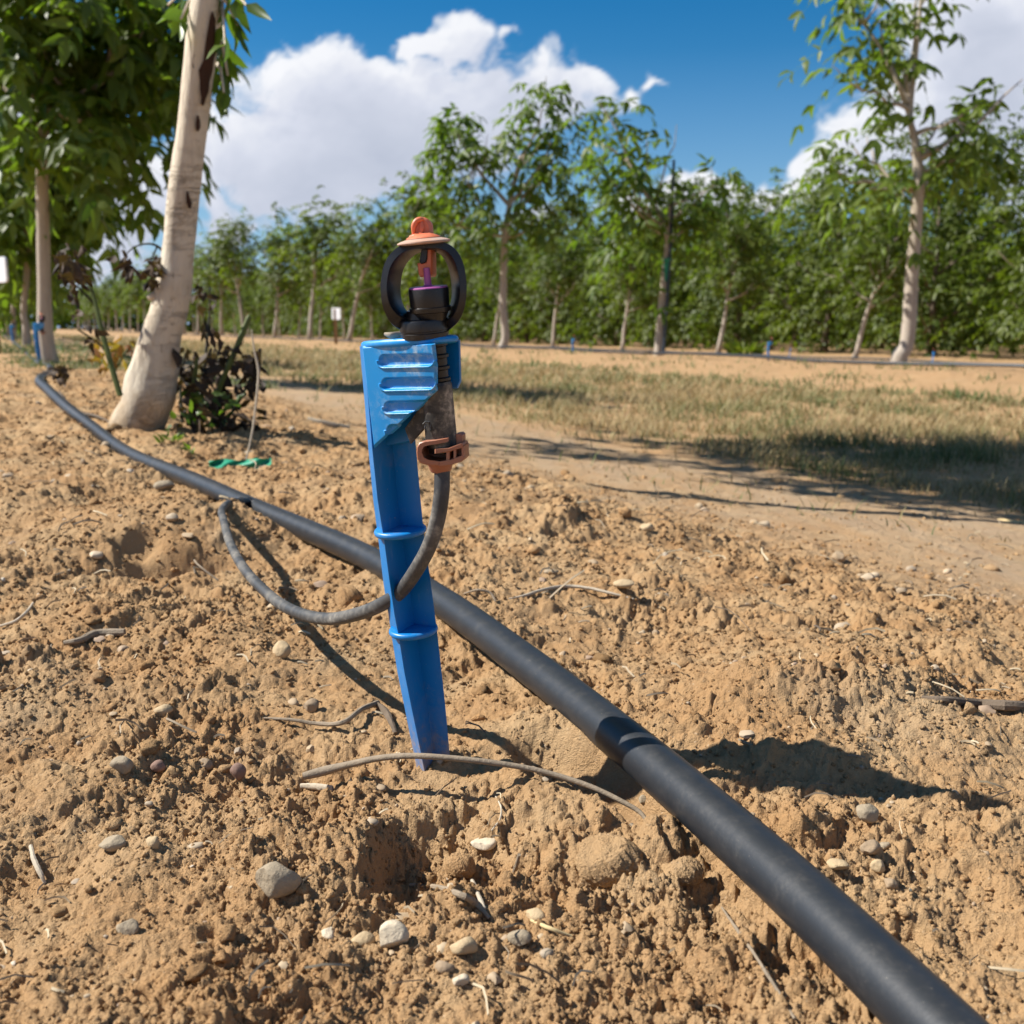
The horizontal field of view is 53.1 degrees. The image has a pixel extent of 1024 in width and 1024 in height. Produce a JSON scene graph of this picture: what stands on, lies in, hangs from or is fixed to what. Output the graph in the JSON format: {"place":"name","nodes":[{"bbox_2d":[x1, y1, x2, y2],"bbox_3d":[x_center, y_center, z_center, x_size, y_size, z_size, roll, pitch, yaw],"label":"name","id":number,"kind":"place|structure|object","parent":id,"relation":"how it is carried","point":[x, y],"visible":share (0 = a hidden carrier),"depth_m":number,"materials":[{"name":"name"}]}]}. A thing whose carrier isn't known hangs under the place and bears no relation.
{"place":"outdoors","nodes":[
{"label":"outdoors","id":0,"kind":"place"},
{"bbox_2d":[0,328,1023,1023],"bbox_3d":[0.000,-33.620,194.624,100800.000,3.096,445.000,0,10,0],"label":"ground","id":1,"kind":"structure","parent":0,"point":[736,898],"depth_m":0.38,"materials":[{"name":"soil"}]},
{"bbox_2d":[0,285,71,335],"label":"walnut tree","id":2,"kind":"object","parent":1,"relation":"on","point":[7,329],"visible":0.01,"depth_m":13.57,"materials":[{"name":"green plant"}]},
{"bbox_2d":[32,313,45,363],"bbox_3d":[-1.859,-0.662,4.037,0.046,0.243,0.034,3,11,16],"label":"sprinkler stake","id":3,"kind":"object","parent":1,"relation":"on","point":[39,327],"visible":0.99,"depth_m":4.03,"materials":[{"name":"plastic"}]},
{"bbox_2d":[0,234,103,338],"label":"walnut tree","id":4,"kind":"object","parent":1,"relation":"on","point":[11,316],"visible":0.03,"depth_m":10.39,"materials":[{"name":"green plant"}]},
{"bbox_2d":[39,365,74,386],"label":"dead leaf","id":5,"kind":"object","parent":1,"relation":"on","point":[62,377],"visible":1,"depth_m":1.49,"materials":[{"name":"plant"}]},
{"bbox_2d":[0,103,142,345],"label":"walnut tree","id":6,"kind":"object","parent":1,"relation":"on","point":[14,238],"visible":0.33,"depth_m":7.10,"materials":[{"name":"green plant"}]},
{"bbox_2d":[49,243,122,395],"bbox_3d":[-0.507,-0.228,1.216,0.065,0.180,0.244,-6,12,-29],"label":"withered shoot","id":7,"kind":"object","parent":1,"relation":"on","point":[71,272],"visible":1,"depth_m":1.21,"materials":[{"name":"brown plant"}]},
{"bbox_2d":[63,628,125,645],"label":"twig","id":8,"kind":"object","parent":1,"relation":"on","point":[95,633],"visible":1,"depth_m":0.48,"materials":[{"name":"wood"}]},
{"bbox_2d":[85,334,135,376],"bbox_3d":[-0.569,-0.222,1.453,0.069,0.062,0.181,-4,11,-22],"label":"yellowing weed","id":9,"kind":"object","parent":1,"relation":"on","point":[118,350],"visible":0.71,"depth_m":1.44,"materials":[{"name":"yellow plant"}]},
{"bbox_2d":[98,835,126,851],"bbox_3d":[-0.116,0.097,0.298,0.008,0.004,0.007,0,10,0],"label":"stone","id":10,"kind":"object","parent":1,"relation":"on","point":[113,843],"visible":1,"depth_m":0.30,"materials":[{"name":"stone"}]},
{"bbox_2d":[98,272,127,330],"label":"walnut tree","id":11,"kind":"object","parent":1,"relation":"on","point":[109,283],"visible":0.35,"depth_m":57.27,"materials":[{"name":"green plant"}]},
{"bbox_2d":[110,755,133,773],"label":"stone","id":12,"kind":"object","parent":1,"relation":"on","point":[122,764],"visible":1,"depth_m":0.34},
{"bbox_2d":[0,0,250,363],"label":"walnut tree","id":13,"kind":"object","parent":1,"relation":"on","point":[58,72],"visible":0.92,"depth_m":4.08,"materials":[{"name":"green plant"}]},
{"bbox_2d":[116,918,138,935],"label":"stone","id":14,"kind":"object","parent":1,"relation":"on","point":[130,927],"visible":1,"depth_m":0.25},
{"bbox_2d":[107,271,151,331],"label":"walnut tree","id":15,"kind":"object","parent":1,"relation":"on","point":[116,295],"visible":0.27,"depth_m":51.59,"materials":[{"name":"green plant"}]},
{"bbox_2d":[112,264,150,332],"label":"walnut tree","id":16,"kind":"object","parent":1,"relation":"on","point":[126,302],"visible":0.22,"depth_m":48.91,"materials":[{"name":"green plant"}]},
{"bbox_2d":[120,264,150,322],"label":"walnut tree","id":17,"kind":"object","parent":1,"relation":"on","point":[136,293],"visible":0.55,"depth_m":45.77,"materials":[{"name":"green plant"}]},
{"bbox_2d":[106,0,270,431],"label":"walnut tree","id":18,"kind":"object","parent":1,"relation":"on","point":[148,398],"visible":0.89,"depth_m":1.24,"materials":[{"name":"beige plant"}]},
{"bbox_2d":[106,243,166,292],"bbox_3d":[-0.467,-0.306,1.292,0.068,0.064,0.224,-3,11,-15],"label":"withered twig","id":19,"kind":"object","parent":18,"relation":"attached to","point":[151,284],"visible":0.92,"depth_m":1.25,"materials":[{"name":"brown plant"}]},
{"bbox_2d":[187,244,213,333],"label":"walnut tree","id":20,"kind":"object","parent":1,"relation":"on","point":[193,305],"visible":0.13,"depth_m":34.19,"materials":[{"name":"green plant"}]},
{"bbox_2d":[166,286,269,433],"bbox_3d":[-0.386,-0.187,1.324,0.141,0.211,0.271,-2,10,-11],"label":"dead shrub","id":21,"kind":"object","parent":1,"relation":"on","point":[194,392],"visible":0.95,"depth_m":1.30,"materials":[{"name":"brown plant"}]},
{"bbox_2d":[193,233,257,334],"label":"walnut tree","id":22,"kind":"object","parent":1,"relation":"on","point":[219,293],"visible":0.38,"depth_m":30.83,"materials":[{"name":"green plant"}]},
{"bbox_2d":[193,206,269,335],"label":"walnut tree","id":23,"kind":"object","parent":1,"relation":"on","point":[231,260],"visible":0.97,"depth_m":28.09,"materials":[{"name":"green plant"}]},
{"bbox_2d":[230,762,245,780],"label":"stone","id":24,"kind":"object","parent":1,"relation":"on","point":[237,771],"visible":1,"depth_m":0.36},
{"bbox_2d":[209,458,271,468],"bbox_3d":[-0.279,-0.050,1.052,0.067,0.011,0.019,0,10,0],"label":"ribbon","id":25,"kind":"object","parent":1,"relation":"on","point":[220,463],"visible":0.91,"depth_m":1.05,"materials":[{"name":"green plastic"}]},
{"bbox_2d":[229,283,257,334],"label":"walnut tree","id":26,"kind":"object","parent":1,"relation":"on","point":[246,299],"visible":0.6,"depth_m":54.18,"materials":[{"name":"green plant"}]},
{"bbox_2d":[245,329,259,459],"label":"dry stalk","id":27,"kind":"object","parent":1,"relation":"on","point":[257,391],"visible":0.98,"depth_m":1.07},
{"bbox_2d":[227,266,286,334],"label":"walnut tree","id":28,"kind":"object","parent":1,"relation":"on","point":[251,327],"visible":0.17,"depth_m":75.75,"materials":[{"name":"green plant"}]},
{"bbox_2d":[244,283,279,335],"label":"walnut tree","id":29,"kind":"object","parent":1,"relation":"on","point":[260,297],"visible":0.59,"depth_m":51.20,"materials":[{"name":"green plant"}]},
{"bbox_2d":[237,260,286,334],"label":"walnut tree","id":30,"kind":"object","parent":1,"relation":"on","point":[259,324],"visible":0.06,"depth_m":72.95,"materials":[{"name":"green plant"}]},
{"bbox_2d":[258,266,294,336],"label":"walnut tree","id":31,"kind":"object","parent":1,"relation":"on","point":[272,301],"visible":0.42,"depth_m":47.98,"materials":[{"name":"green plant"}]},
{"bbox_2d":[255,861,302,898],"bbox_3d":[-0.061,0.097,0.272,0.011,0.010,0.009,-8,13,-38],"label":"stone","id":32,"kind":"object","parent":1,"relation":"on","point":[275,879],"visible":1,"depth_m":0.27,"materials":[{"name":"stone"}]},
{"bbox_2d":[243,201,318,336],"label":"walnut tree","id":33,"kind":"object","parent":1,"relation":"on","point":[279,271],"visible":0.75,"depth_m":25.10,"materials":[{"name":"green plant"}]},
{"bbox_2d":[272,640,290,658],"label":"stone","id":34,"kind":"object","parent":1,"relation":"on","point":[281,648],"visible":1,"depth_m":0.46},
{"bbox_2d":[273,273,318,336],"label":"walnut tree","id":35,"kind":"object","parent":1,"relation":"on","point":[298,297],"visible":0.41,"depth_m":45.38,"materials":[{"name":"green plant"}]},
{"bbox_2d":[270,263,325,335],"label":"walnut tree","id":36,"kind":"object","parent":1,"relation":"on","point":[291,325],"visible":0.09,"depth_m":67.49,"materials":[{"name":"green plant"}]},
{"bbox_2d":[285,245,327,336],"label":"walnut tree","id":37,"kind":"object","parent":1,"relation":"on","point":[304,322],"visible":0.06,"depth_m":64.77,"materials":[{"name":"green plant"}]},
{"bbox_2d":[264,185,358,339],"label":"walnut tree","id":38,"kind":"object","parent":1,"relation":"on","point":[321,233],"visible":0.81,"depth_m":22.38,"materials":[{"name":"green plant"}]},
{"bbox_2d":[263,700,379,726],"bbox_3d":[-0.070,0.079,0.397,0.047,0.006,0.023,-5,11,-25],"label":"twig","id":39,"kind":"object","parent":1,"relation":"on","point":[354,714],"visible":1,"depth_m":0.39,"materials":[{"name":"wood"}]},
{"bbox_2d":[298,269,344,337],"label":"walnut tree","id":40,"kind":"object","parent":1,"relation":"on","point":[323,277],"visible":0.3,"depth_m":42.32,"materials":[{"name":"green plant"}]},
{"bbox_2d":[288,260,360,336],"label":"walnut tree","id":41,"kind":"object","parent":1,"relation":"on","point":[317,326],"visible":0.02,"depth_m":61.89,"materials":[{"name":"green plant"}]},
{"bbox_2d":[292,243,362,337],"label":"walnut tree","id":42,"kind":"object","parent":1,"relation":"on","point":[325,321],"visible":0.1,"depth_m":58.90,"materials":[{"name":"green plant"}]},
{"bbox_2d":[315,271,363,338],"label":"walnut tree","id":43,"kind":"object","parent":1,"relation":"on","point":[333,304],"visible":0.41,"depth_m":39.14,"materials":[{"name":"green plant"}]},
{"bbox_2d":[315,250,379,337],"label":"walnut tree","id":44,"kind":"object","parent":1,"relation":"on","point":[349,313],"visible":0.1,"depth_m":56.11,"materials":[{"name":"green plant"}]},
{"bbox_2d":[334,586,362,606],"bbox_3d":[-0.089,0.048,0.559,0.016,0.015,0.014,0,10,0],"label":"soil clod","id":45,"kind":"object","parent":1,"relation":"on","point":[345,595],"visible":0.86,"depth_m":0.55,"materials":[{"name":"soil"}]},
{"bbox_2d":[315,177,408,341],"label":"walnut tree","id":46,"kind":"object","parent":1,"relation":"on","point":[369,249],"visible":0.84,"depth_m":19.21,"materials":[{"name":"green plant"}]},
{"bbox_2d":[351,931,375,946],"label":"stone","id":47,"kind":"object","parent":1,"relation":"on","point":[362,938],"visible":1,"depth_m":0.25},
{"bbox_2d":[347,272,384,339],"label":"walnut tree","id":48,"kind":"object","parent":1,"relation":"on","point":[374,303],"visible":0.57,"depth_m":36.50,"materials":[{"name":"green plant"}]},
{"bbox_2d":[345,253,400,338],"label":"walnut tree","id":49,"kind":"object","parent":1,"relation":"on","point":[382,325],"visible":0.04,"depth_m":53.28,"materials":[{"name":"green plant"}]},
{"bbox_2d":[345,218,407,339],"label":"walnut tree","id":50,"kind":"object","parent":1,"relation":"on","point":[385,322],"visible":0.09,"depth_m":50.37,"materials":[{"name":"green plant"}]},
{"bbox_2d":[375,702,397,734],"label":"twig","id":51,"kind":"object","parent":1,"relation":"on","point":[380,707],"visible":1,"depth_m":0.40,"materials":[{"name":"wood"}]},
{"bbox_2d":[379,920,408,947],"bbox_3d":[-0.029,0.104,0.251,0.007,0.007,0.005,0,10,0],"label":"stone","id":52,"kind":"object","parent":1,"relation":"on","point":[393,933],"visible":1,"depth_m":0.25,"materials":[{"name":"white stone"}]},
{"bbox_2d":[360,217,468,771],"bbox_3d":[-0.030,0.019,0.328,0.031,0.217,0.041,-3,11,-16],"label":"sprinkler stake","id":53,"kind":"object","parent":1,"relation":"on","point":[411,376],"visible":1,"depth_m":0.32,"materials":[{"name":"blue plastic"}]},
{"bbox_2d":[377,158,498,304],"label":"walnut tree","id":54,"kind":"object","parent":1,"relation":"on","point":[418,206],"visible":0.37,"depth_m":16.19,"materials":[{"name":"green plant"}]},
{"bbox_2d":[409,883,490,919],"bbox_3d":[-0.019,0.105,0.284,0.008,0.025,0.052,-4,11,-22],"label":"twig","id":55,"kind":"object","parent":1,"relation":"on","point":[468,898],"visible":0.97,"depth_m":0.26,"materials":[{"name":"wood"}]},
{"bbox_2d":[422,236,477,328],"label":"walnut tree","id":56,"kind":"object","parent":1,"relation":"on","point":[438,277],"visible":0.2,"depth_m":30.49,"materials":[{"name":"green plant"}]},
{"bbox_2d":[445,852,475,877],"bbox_3d":[-0.015,0.103,0.299,0.009,0.008,0.008,0,10,0],"label":"soil clod","id":57,"kind":"object","parent":1,"relation":"on","point":[459,864],"visible":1,"depth_m":0.30,"materials":[{"name":"soil"}]},
{"bbox_2d":[450,936,477,954],"bbox_3d":[-0.012,0.105,0.247,0.007,0.005,0.006,0,10,0],"label":"stone","id":58,"kind":"object","parent":1,"relation":"on","point":[465,945],"visible":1,"depth_m":0.24,"materials":[{"name":"stone"}]},
{"bbox_2d":[470,837,496,850],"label":"stone","id":59,"kind":"object","parent":1,"relation":"on","point":[484,844],"visible":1,"depth_m":0.31,"materials":[{"name":"white stone"}]},
{"bbox_2d":[302,753,665,825],"bbox_3d":[-0.010,0.088,0.331,0.125,0.018,0.016,4,11,20],"label":"twig","id":60,"kind":"object","parent":1,"relation":"on","point":[322,771],"visible":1,"depth_m":0.33,"materials":[{"name":"wood"}]},
{"bbox_2d":[440,220,536,341],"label":"walnut tree","id":61,"kind":"object","parent":1,"relation":"on","point":[478,315],"visible":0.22,"depth_m":41.74,"materials":[{"name":"green plant"}]},
{"bbox_2d":[3,334,989,1023],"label":"irrigation pipe","id":62,"kind":"object","parent":1,"relation":"on","point":[877,970],"visible":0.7,"depth_m":0.29,"materials":[{"name":"black plastic"}]},
{"bbox_2d":[218,471,449,624],"bbox_3d":[-0.130,-0.008,0.542,0.042,0.091,0.497,-4,11,-21],"label":"feed tube","id":63,"kind":"object","parent":62,"relation":"attached to","point":[405,585],"visible":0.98,"depth_m":0.35,"materials":[{"name":"grey plastic"}]},
{"bbox_2d":[467,226,537,345],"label":"walnut tree","id":64,"kind":"object","parent":1,"relation":"on","point":[495,279],"visible":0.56,"depth_m":27.57,"materials":[{"name":"green plant"}]},
{"bbox_2d":[395,80,622,348],"bbox_3d":[-0.034,-3.836,13.510,2.993,3.609,2.057,0,10,0],"label":"walnut tree","id":65,"kind":"object","parent":1,"relation":"on","point":[443,132],"visible":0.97,"depth_m":13.30,"materials":[{"name":"green plant"}]},
{"bbox_2d":[0,371,1023,1023],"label":"plant litter","id":66,"kind":"object","parent":1,"relation":"on","point":[484,731],"visible":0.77,"depth_m":0.45,"materials":[{"name":"plant"}]},
{"bbox_2d":[2,237,1022,344],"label":"wood","id":67,"kind":"object","parent":1,"relation":"on","point":[112,325],"visible":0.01,"depth_m":107.93,"materials":[{"name":"green plant"}]},
{"bbox_2d":[507,929,531,945],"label":"stone","id":68,"kind":"object","parent":1,"relation":"on","point":[519,937],"visible":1,"depth_m":0.25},
{"bbox_2d":[465,213,585,342],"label":"walnut tree","id":69,"kind":"object","parent":1,"relation":"on","point":[525,334],"visible":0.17,"depth_m":39.09,"materials":[{"name":"green plant"}]},
{"bbox_2d":[494,186,606,344],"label":"walnut tree","id":70,"kind":"object","parent":1,"relation":"on","point":[544,315],"visible":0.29,"depth_m":36.11,"materials":[{"name":"green plant"}]},
{"bbox_2d":[515,218,597,345],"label":"walnut tree","id":71,"kind":"object","parent":1,"relation":"on","point":[544,275],"visible":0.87,"depth_m":24.46,"materials":[{"name":"green plant"}]},
{"bbox_2d":[111,331,1023,367],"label":"irrigation pipe","id":72,"kind":"object","parent":1,"relation":"on","point":[856,361],"visible":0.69,"depth_m":9.02,"materials":[{"name":"black plastic"}]},
{"bbox_2d":[509,585,633,599],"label":"twig","id":73,"kind":"object","parent":1,"relation":"on","point":[568,586],"visible":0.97,"depth_m":0.56,"materials":[{"name":"wood"}]},
{"bbox_2d":[192,333,975,362],"bbox_3d":[-6.280,-6.545,38.859,0.114,0.050,67.952,-5,11,-26],"label":"irrigation pipe","id":74,"kind":"object","parent":1,"relation":"on","point":[704,352],"visible":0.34,"depth_m":17.84,"materials":[{"name":"black plastic"}]},
{"bbox_2d":[574,832,642,889],"bbox_3d":[0.027,0.099,0.289,0.020,0.015,0.019,0,10,0],"label":"soil clod","id":75,"kind":"object","parent":1,"relation":"on","point":[605,860],"visible":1,"depth_m":0.28,"materials":[{"name":"soil"}]},
{"bbox_2d":[540,178,701,346],"bbox_3d":[3.455,-7.878,33.287,4.957,5.857,5.020,-1,10,-5],"label":"walnut tree","id":76,"kind":"object","parent":1,"relation":"on","point":[608,331],"visible":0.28,"depth_m":33.21,"materials":[{"name":"green plant"}]},
{"bbox_2d":[593,227,673,350],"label":"walnut tree","id":77,"kind":"object","parent":1,"relation":"on","point":[646,304],"visible":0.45,"depth_m":21.71,"materials":[{"name":"green plant"}]},
{"bbox_2d":[558,96,751,355],"bbox_3d":[1.513,-2.922,10.721,1.835,2.775,1.880,4,11,20],"label":"walnut tree","id":78,"kind":"object","parent":1,"relation":"on","point":[623,191],"visible":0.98,"depth_m":10.60,"materials":[{"name":"green plant"}]},
{"bbox_2d":[662,160,674,354],"bbox_3d":[1.634,-2.612,10.664,0.128,2.030,0.045,-10,14,-44],"label":"support rod","id":79,"kind":"object","parent":1,"relation":"on","point":[669,267],"visible":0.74,"depth_m":10.66,"materials":[{"name":"metal"}]},
{"bbox_2d":[580,166,759,347],"bbox_3d":[4.678,-7.032,30.705,5.355,6.436,4.883,-3,11,-17],"label":"walnut tree","id":80,"kind":"object","parent":1,"relation":"on","point":[675,300],"visible":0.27,"depth_m":30.42,"materials":[{"name":"green plant"}]},
{"bbox_2d":[661,856,704,885],"bbox_3d":[0.047,0.100,0.283,0.012,0.009,0.010,0,10,0],"label":"soil clod","id":81,"kind":"object","parent":1,"relation":"on","point":[689,870],"visible":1,"depth_m":0.28,"materials":[{"name":"soil"}]},
{"bbox_2d":[628,229,757,344],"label":"walnut tree","id":82,"kind":"object","parent":1,"relation":"on","point":[693,341],"visible":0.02,"depth_m":39.94,"materials":[{"name":"green plant"}]},
{"bbox_2d":[642,173,825,350],"bbox_3d":[6.240,-6.691,27.720,5.117,5.227,4.734,0,10,0],"label":"walnut tree","id":83,"kind":"object","parent":1,"relation":"on","point":[746,333],"visible":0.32,"depth_m":27.52,"materials":[{"name":"green plant"}]},
{"bbox_2d":[689,178,786,351],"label":"walnut tree","id":84,"kind":"object","parent":1,"relation":"on","point":[735,245],"visible":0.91,"depth_m":18.58,"materials":[{"name":"green plant"}]},
{"bbox_2d":[721,338,766,353],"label":"weed","id":85,"kind":"object","parent":1,"relation":"on","point":[733,347],"visible":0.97,"depth_m":18.24,"materials":[{"name":"plant"}]},
{"bbox_2d":[679,186,825,344],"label":"walnut tree","id":86,"kind":"object","parent":1,"relation":"on","point":[724,339],"visible":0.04,"depth_m":37.06,"materials":[{"name":"green plant"}]},
{"bbox_2d":[721,906,796,1019],"bbox_3d":[0.058,0.106,0.246,0.005,0.010,0.056,0,10,0],"label":"twig","id":87,"kind":"object","parent":1,"relation":"on","point":[763,968],"visible":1,"depth_m":0.23,"materials":[{"name":"wood"}]},
{"bbox_2d":[726,166,867,347],"bbox_3d":[9.492,-8.187,34.374,4.909,6.470,5.180,8,13,37],"label":"walnut tree","id":88,"kind":"object","parent":1,"relation":"on","point":[804,212],"visible":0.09,"depth_m":34.09,"materials":[{"name":"green plant"}]},
{"bbox_2d":[705,130,928,353],"bbox_3d":[7.808,-6.273,24.968,5.004,5.819,5.219,9,13,39],"label":"walnut tree","id":89,"kind":"object","parent":1,"relation":"on","point":[798,316],"visible":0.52,"depth_m":24.75,"materials":[{"name":"green plant"}]},
{"bbox_2d":[856,804,878,823],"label":"stone","id":90,"kind":"object","parent":1,"relation":"on","point":[868,813],"visible":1,"depth_m":0.30,"materials":[{"name":"stone"}]},
{"bbox_2d":[860,839,880,854],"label":"stone","id":91,"kind":"object","parent":1,"relation":"on","point":[871,846],"visible":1,"depth_m":0.28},
{"bbox_2d":[805,200,945,359],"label":"walnut tree","id":92,"kind":"object","parent":1,"relation":"on","point":[895,276],"visible":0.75,"depth_m":15.78,"materials":[{"name":"green plant"}]},
{"bbox_2d":[803,198,947,349],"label":"walnut tree","id":93,"kind":"object","parent":1,"relation":"on","point":[881,345],"visible":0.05,"depth_m":31.91,"materials":[{"name":"green plant"}]},
{"bbox_2d":[772,0,1023,361],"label":"walnut tree","id":94,"kind":"object","parent":1,"relation":"on","point":[893,185],"visible":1,"depth_m":7.57,"materials":[{"name":"green plant"}]},
{"bbox_2d":[820,84,1023,356],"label":"walnut tree","id":95,"kind":"object","parent":1,"relation":"on","point":[953,226],"visible":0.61,"depth_m":21.61,"materials":[{"name":"green plant"}]},
{"bbox_2d":[861,155,1021,351],"bbox_3d":[12.436,-6.734,29.039,5.592,6.722,5.100,-7,9,-5],"label":"walnut tree","id":96,"kind":"object","parent":1,"relation":"on","point":[949,252],"visible":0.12,"depth_m":28.39,"materials":[{"name":"green plant"}]},
{"bbox_2d":[892,191,1022,347],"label":"walnut tree","id":97,"kind":"object","parent":1,"relation":"on","point":[991,336],"visible":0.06,"depth_m":35.24,"materials":[{"name":"green plant"}]},
{"bbox_2d":[921,696,1023,711],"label":"stick","id":98,"kind":"object","parent":1,"relation":"on","point":[1005,705],"visible":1,"depth_m":0.38,"materials":[{"name":"wood"}]},
{"bbox_2d":[930,128,1023,360],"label":"walnut tree","id":99,"kind":"object","parent":1,"relation":"on","point":[1018,328],"visible":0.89,"depth_m":19.71,"materials":[{"name":"green plant"}]},
{"bbox_2d":[966,175,1023,353],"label":"walnut tree","id":100,"kind":"object","parent":1,"relation":"on","point":[1015,312],"visible":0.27,"depth_m":26.77,"materials":[{"name":"green plant"}]},
{"bbox_2d":[0,0,1023,301],"bbox_3d":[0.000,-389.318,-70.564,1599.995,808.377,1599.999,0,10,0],"label":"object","id":101,"kind":"structure","parent":0,"point":[342,122],"depth_m":732.44,"materials":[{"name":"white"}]},
{"bbox_2d":[0,329,1023,541],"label":"grass","id":102,"kind":"structure","parent":0,"point":[954,434],"depth_m":3.60,"materials":[{"name":"plant"}]},
{"bbox_2d":[0,371,1023,1023],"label":"gravel","id":103,"kind":"structure","parent":0,"point":[628,927],"depth_m":0.46,"materials":[{"name":"stone"}]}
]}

